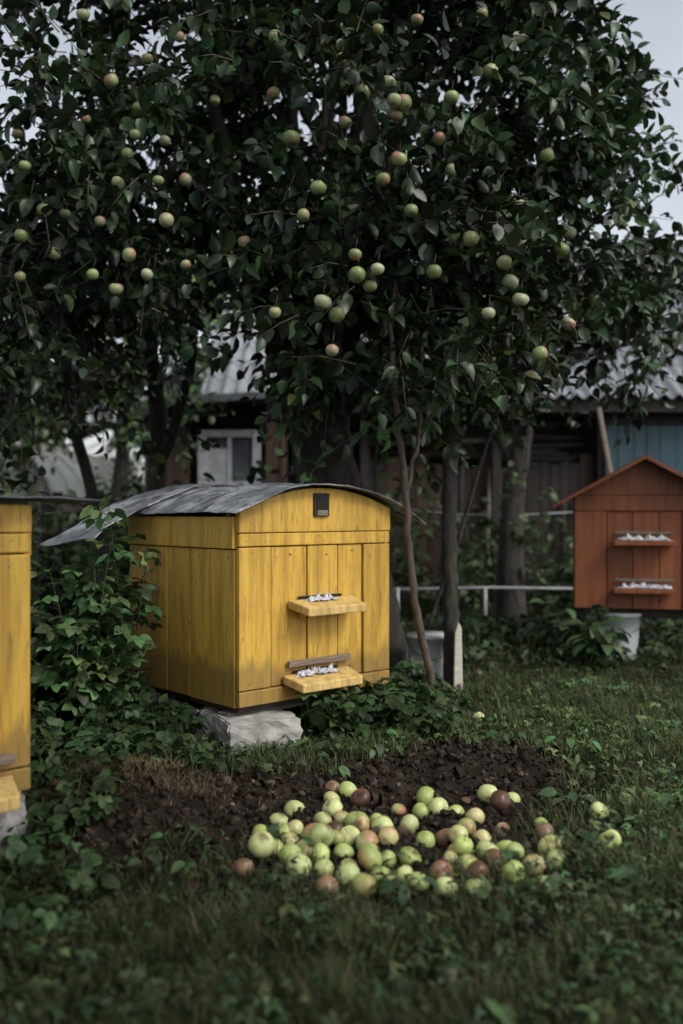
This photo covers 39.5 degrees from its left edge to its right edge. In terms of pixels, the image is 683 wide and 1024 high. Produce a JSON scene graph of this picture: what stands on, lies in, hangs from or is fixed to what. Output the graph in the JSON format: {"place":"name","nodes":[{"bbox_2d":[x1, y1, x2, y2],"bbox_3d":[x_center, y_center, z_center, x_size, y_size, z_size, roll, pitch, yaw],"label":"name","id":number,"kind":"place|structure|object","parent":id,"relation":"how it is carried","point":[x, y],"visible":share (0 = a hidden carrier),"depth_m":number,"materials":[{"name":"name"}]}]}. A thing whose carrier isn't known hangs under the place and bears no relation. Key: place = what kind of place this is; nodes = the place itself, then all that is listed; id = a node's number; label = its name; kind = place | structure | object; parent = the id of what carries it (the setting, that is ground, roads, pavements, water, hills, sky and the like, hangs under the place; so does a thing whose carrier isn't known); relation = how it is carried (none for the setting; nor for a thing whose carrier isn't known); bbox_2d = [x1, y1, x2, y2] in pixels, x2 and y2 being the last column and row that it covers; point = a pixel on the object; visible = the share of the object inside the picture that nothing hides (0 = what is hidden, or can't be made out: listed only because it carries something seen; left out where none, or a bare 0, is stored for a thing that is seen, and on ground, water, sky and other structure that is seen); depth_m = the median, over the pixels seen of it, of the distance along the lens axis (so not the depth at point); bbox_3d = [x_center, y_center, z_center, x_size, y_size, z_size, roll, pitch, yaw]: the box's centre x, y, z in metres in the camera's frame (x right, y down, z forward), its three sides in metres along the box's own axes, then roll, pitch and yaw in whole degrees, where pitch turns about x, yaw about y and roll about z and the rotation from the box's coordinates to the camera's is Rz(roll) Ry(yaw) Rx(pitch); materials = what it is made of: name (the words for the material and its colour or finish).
{"place":"outdoors","nodes":[
{"label":"outdoors","id":0,"kind":"place"},
{"bbox_2d":[0,599,682,1023],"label":"grass","id":1,"kind":"structure","parent":0,"point":[332,973],"depth_m":2.12,"materials":[{"name":"green plant"}]},
{"bbox_2d":[0,582,682,1023],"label":"ground","id":2,"kind":"structure","parent":0,"point":[162,812],"depth_m":2.70,"materials":[{"name":"green plant"}]},
{"bbox_2d":[0,791,27,855],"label":"concrete block","id":3,"kind":"object","parent":2,"relation":"on","point":[9,819],"depth_m":2.56,"materials":[{"name":"grey concrete"}]},
{"bbox_2d":[0,496,101,812],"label":"yellow beehive","id":4,"kind":"object","parent":3,"relation":"on","point":[15,530],"visible":1,"depth_m":2.56,"materials":[{"name":"paint"}]},
{"bbox_2d":[0,473,58,685],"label":"elder bush","id":5,"kind":"object","parent":2,"relation":"on","point":[36,489],"visible":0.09,"depth_m":4.48,"materials":[{"name":"green plant"}]},
{"bbox_2d":[30,579,93,711],"bbox_3d":[-1.388,0.594,4.282,0.622,0.763,0.903,0,0,-20],"label":"raspberry bush","id":6,"kind":"object","parent":2,"relation":"on","point":[35,621],"visible":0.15,"depth_m":4.19,"materials":[{"name":"green plant"}]},
{"bbox_2d":[0,440,132,557],"label":"greenhouse","id":7,"kind":"object","parent":2,"relation":"on","point":[65,476],"visible":0.26,"depth_m":12.02,"materials":[{"name":"white plastic"}]},
{"bbox_2d":[0,745,140,986],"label":"strawberry plants","id":8,"kind":"object","parent":2,"relation":"on","point":[31,841],"visible":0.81,"depth_m":2.55,"materials":[{"name":"green plant"}]},
{"bbox_2d":[22,490,143,570],"bbox_3d":[-5.429,0.350,10.365,7.142,1.200,0.030,0,0,0],"label":"wooden fence","id":9,"kind":"object","parent":2,"relation":"on","point":[75,509],"visible":0.1,"depth_m":10.36,"materials":[{"name":"grey wood"}]},
{"bbox_2d":[30,495,166,724],"bbox_3d":[-1.008,0.444,3.981,0.621,1.035,0.470,0,0,-39],"label":"raspberry bush","id":10,"kind":"object","parent":2,"relation":"on","point":[119,647],"visible":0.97,"depth_m":3.90,"materials":[{"name":"green plant"}]},
{"bbox_2d":[0,236,242,561],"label":"plum tree","id":11,"kind":"object","parent":2,"relation":"on","point":[34,415],"visible":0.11,"depth_m":8.90,"materials":[{"name":"green plant"}]},
{"bbox_2d":[30,635,213,772],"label":"strawberry plants","id":12,"kind":"object","parent":2,"relation":"on","point":[146,732],"visible":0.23,"depth_m":3.73,"materials":[{"name":"green plant"}]},
{"bbox_2d":[0,460,293,638],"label":"currant bush","id":13,"kind":"object","parent":2,"relation":"on","point":[44,557],"visible":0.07,"depth_m":7.36,"materials":[{"name":"green plant"}]},
{"bbox_2d":[0,0,298,624],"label":"apple tree","id":14,"kind":"object","parent":2,"relation":"on","point":[80,234],"visible":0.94,"depth_m":4.61,"materials":[{"name":"green plant"}]},
{"bbox_2d":[133,691,181,714],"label":"concrete block","id":15,"kind":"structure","parent":2,"relation":"on","point":[149,700],"depth_m":4.30,"materials":[{"name":"grey concrete"}]},
{"bbox_2d":[26,750,289,844],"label":"dry grass","id":16,"kind":"structure","parent":2,"relation":"on","point":[128,759],"depth_m":2.98,"materials":[{"name":"brown plant"}]},
{"bbox_2d":[115,391,287,492],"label":"garden shed","id":17,"kind":"structure","parent":2,"relation":"on","point":[238,452],"depth_m":9.40,"materials":[{"name":"brown wood"}]},
{"bbox_2d":[198,430,205,487],"bbox_3d":[-1.380,-0.520,9.410,0.080,0.580,0.060,0,0,0],"label":"window frame","id":18,"kind":"structure","parent":17,"relation":"in","point":[201,455],"depth_m":9.38,"materials":[{"name":"white paint"}]},
{"bbox_2d":[206,482,249,486],"bbox_3d":[-1.110,-0.265,9.412,0.460,0.070,0.055,0,0,0],"label":"window frame","id":19,"kind":"structure","parent":17,"relation":"in","point":[231,483],"depth_m":9.39,"materials":[{"name":"white paint"}]},
{"bbox_2d":[206,430,251,436],"bbox_3d":[-1.110,-0.775,9.412,0.460,0.070,0.055,0,0,0],"label":"window frame","id":20,"kind":"structure","parent":17,"relation":"in","point":[209,433],"depth_m":9.39,"materials":[{"name":"white paint"}]},
{"bbox_2d":[227,437,231,481],"bbox_3d":[-1.110,-0.520,9.410,0.040,0.440,0.040,0,0,0],"label":"window frame","id":21,"kind":"structure","parent":17,"relation":"in","point":[229,440],"depth_m":9.39,"materials":[{"name":"white paint"}]},
{"bbox_2d":[252,430,260,483],"bbox_3d":[-0.840,-0.520,9.410,0.080,0.580,0.060,0,0,0],"label":"window frame","id":22,"kind":"structure","parent":17,"relation":"in","point":[256,447],"depth_m":9.38,"materials":[{"name":"white paint"}]},
{"bbox_2d":[0,110,473,490],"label":"birch tree","id":23,"kind":"object","parent":2,"relation":"on","point":[110,417],"visible":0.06,"depth_m":19.14,"materials":[{"name":"green plant"}]},
{"bbox_2d":[191,707,302,755],"bbox_3d":[-0.397,0.907,3.918,0.371,0.170,0.383,0,0,-24],"label":"concrete block","id":24,"kind":"object","parent":2,"relation":"on","point":[275,725],"depth_m":3.79,"materials":[{"name":"grey concrete"}]},
{"bbox_2d":[40,483,425,716],"bbox_3d":[-0.463,0.347,4.333,1.414,0.974,1.123,0,0,-42],"label":"yellow beehive","id":25,"kind":"object","parent":24,"relation":"on","point":[269,596],"visible":0.98,"depth_m":4.04,"materials":[{"name":"paint"}]},
{"bbox_2d":[0,611,682,1023],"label":"clover","id":26,"kind":"object","parent":2,"relation":"on","point":[444,977],"visible":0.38,"depth_m":2.11,"materials":[{"name":"green plant"}]},
{"bbox_2d":[0,713,682,927],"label":"plantain weeds","id":27,"kind":"object","parent":2,"relation":"on","point":[384,885],"visible":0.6,"depth_m":2.97,"materials":[{"name":"green plant"}]},
{"bbox_2d":[4,730,682,939],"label":"soil clods","id":28,"kind":"object","parent":2,"relation":"on","point":[390,784],"visible":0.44,"depth_m":2.93,"materials":[{"name":"brown soil"}]},
{"bbox_2d":[23,691,680,946],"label":"fallen leaves","id":29,"kind":"object","parent":2,"relation":"on","point":[464,799],"visible":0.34,"depth_m":2.99,"materials":[{"name":"brown plant"}]},
{"bbox_2d":[295,657,474,742],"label":"strawberry plants","id":30,"kind":"object","parent":2,"relation":"on","point":[404,698],"visible":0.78,"depth_m":3.99,"materials":[{"name":"green plant"}]},
{"bbox_2d":[135,0,682,672],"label":"apple tree","id":31,"kind":"object","parent":2,"relation":"on","point":[469,232],"visible":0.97,"depth_m":4.58,"materials":[{"name":"green plant"}]},
{"bbox_2d":[387,246,436,705],"bbox_3d":[0.332,-0.188,4.457,0.240,2.329,0.297,0,0,0],"label":"apple sapling","id":32,"kind":"object","parent":2,"relation":"on","point":[407,479],"visible":0.75,"depth_m":4.33,"materials":[{"name":"brown plant"}]},
{"bbox_2d":[406,631,443,684],"bbox_3d":[0.500,0.815,5.300,0.285,0.270,0.276,0,0,0],"label":"white bucket","id":33,"kind":"object","parent":2,"relation":"on","point":[434,640],"visible":0.43,"depth_m":5.19,"materials":[{"name":"plastic"}]},
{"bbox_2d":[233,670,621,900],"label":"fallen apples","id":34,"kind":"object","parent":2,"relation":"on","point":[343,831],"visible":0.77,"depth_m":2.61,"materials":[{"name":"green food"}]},
{"bbox_2d":[201,241,682,601],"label":"wooden shed","id":35,"kind":"structure","parent":2,"relation":"on","point":[658,436],"depth_m":10.20,"materials":[{"name":"wood"}]},
{"bbox_2d":[359,420,584,467],"bbox_3d":[1.421,-0.728,10.655,2.431,0.547,0.820,0,0,0],"label":"lumber stack","id":36,"kind":"object","parent":35,"relation":"attached to","point":[545,446],"visible":0.38,"depth_m":10.31,"materials":[{"name":"brown wood"}]},
{"bbox_2d":[453,622,462,691],"bbox_3d":[0.615,0.781,5.015,0.050,0.399,0.030,0,0,0],"label":"wooden stake","id":37,"kind":"object","parent":2,"relation":"on","point":[458,678],"visible":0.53,"depth_m":5.00,"materials":[{"name":"white wood"}]},
{"bbox_2d":[238,460,682,619],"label":"wooden fence","id":38,"kind":"object","parent":2,"relation":"on","point":[478,560],"visible":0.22,"depth_m":8.55,"materials":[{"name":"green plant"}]},
{"bbox_2d":[426,290,499,685],"bbox_3d":[0.689,-0.193,5.147,0.497,2.334,0.237,0,0,13],"label":"apple sapling","id":39,"kind":"object","parent":2,"relation":"on","point":[450,540],"visible":0.55,"depth_m":5.08,"materials":[{"name":"brown plant"}]},
{"bbox_2d":[246,193,682,625],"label":"apple tree","id":40,"kind":"object","parent":2,"relation":"on","point":[510,573],"visible":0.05,"depth_m":7.92,"materials":[{"name":"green plant"}]},
{"bbox_2d":[389,459,572,602],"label":"leaning planks","id":41,"kind":"object","parent":2,"relation":"on","point":[489,504],"visible":0.16,"depth_m":10.06,"materials":[{"name":"brown wood"}]},
{"bbox_2d":[394,509,572,622],"bbox_3d":[2.650,0.472,7.895,4.700,1.055,0.618,0,0,0],"label":"pipe rail","id":42,"kind":"object","parent":2,"relation":"on","point":[484,588],"visible":0.4,"depth_m":7.59,"materials":[{"name":"grey metal"}]},
{"bbox_2d":[422,605,682,671],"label":"nettle patch","id":43,"kind":"object","parent":2,"relation":"on","point":[540,630],"visible":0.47,"depth_m":6.28,"materials":[{"name":"green plant"}]},
{"bbox_2d":[529,598,632,670],"bbox_3d":[1.488,0.752,5.824,0.471,0.430,0.710,0,0,-37],"label":"burdock plant","id":44,"kind":"object","parent":2,"relation":"on","point":[589,641],"visible":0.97,"depth_m":5.72,"materials":[{"name":"green plant"}]},
{"bbox_2d":[597,407,612,473],"bbox_3d":[2.663,-0.051,9.447,0.174,2.010,0.353,0,0,0],"label":"wooden pole","id":45,"kind":"object","parent":2,"relation":"on","point":[605,444],"visible":0.33,"depth_m":9.51,"materials":[{"name":"grey wood"}]},
{"bbox_2d":[598,613,641,659],"bbox_3d":[1.800,0.800,6.150,0.285,0.300,0.276,0,0,0],"label":"white bucket","id":46,"kind":"object","parent":2,"relation":"on","point":[631,625],"visible":0.58,"depth_m":6.04,"materials":[{"name":"plastic"}]},
{"bbox_2d":[554,454,682,627],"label":"brown beehive","id":47,"kind":"object","parent":46,"relation":"on","point":[627,537],"visible":0.98,"depth_m":6.03,"materials":[{"name":"red paint"}]},
{"bbox_2d":[0,0,682,483],"label":"sky","id":48,"kind":"structure","parent":0,"point":[660,22],"materials":[{"name":"white"}]}
]}

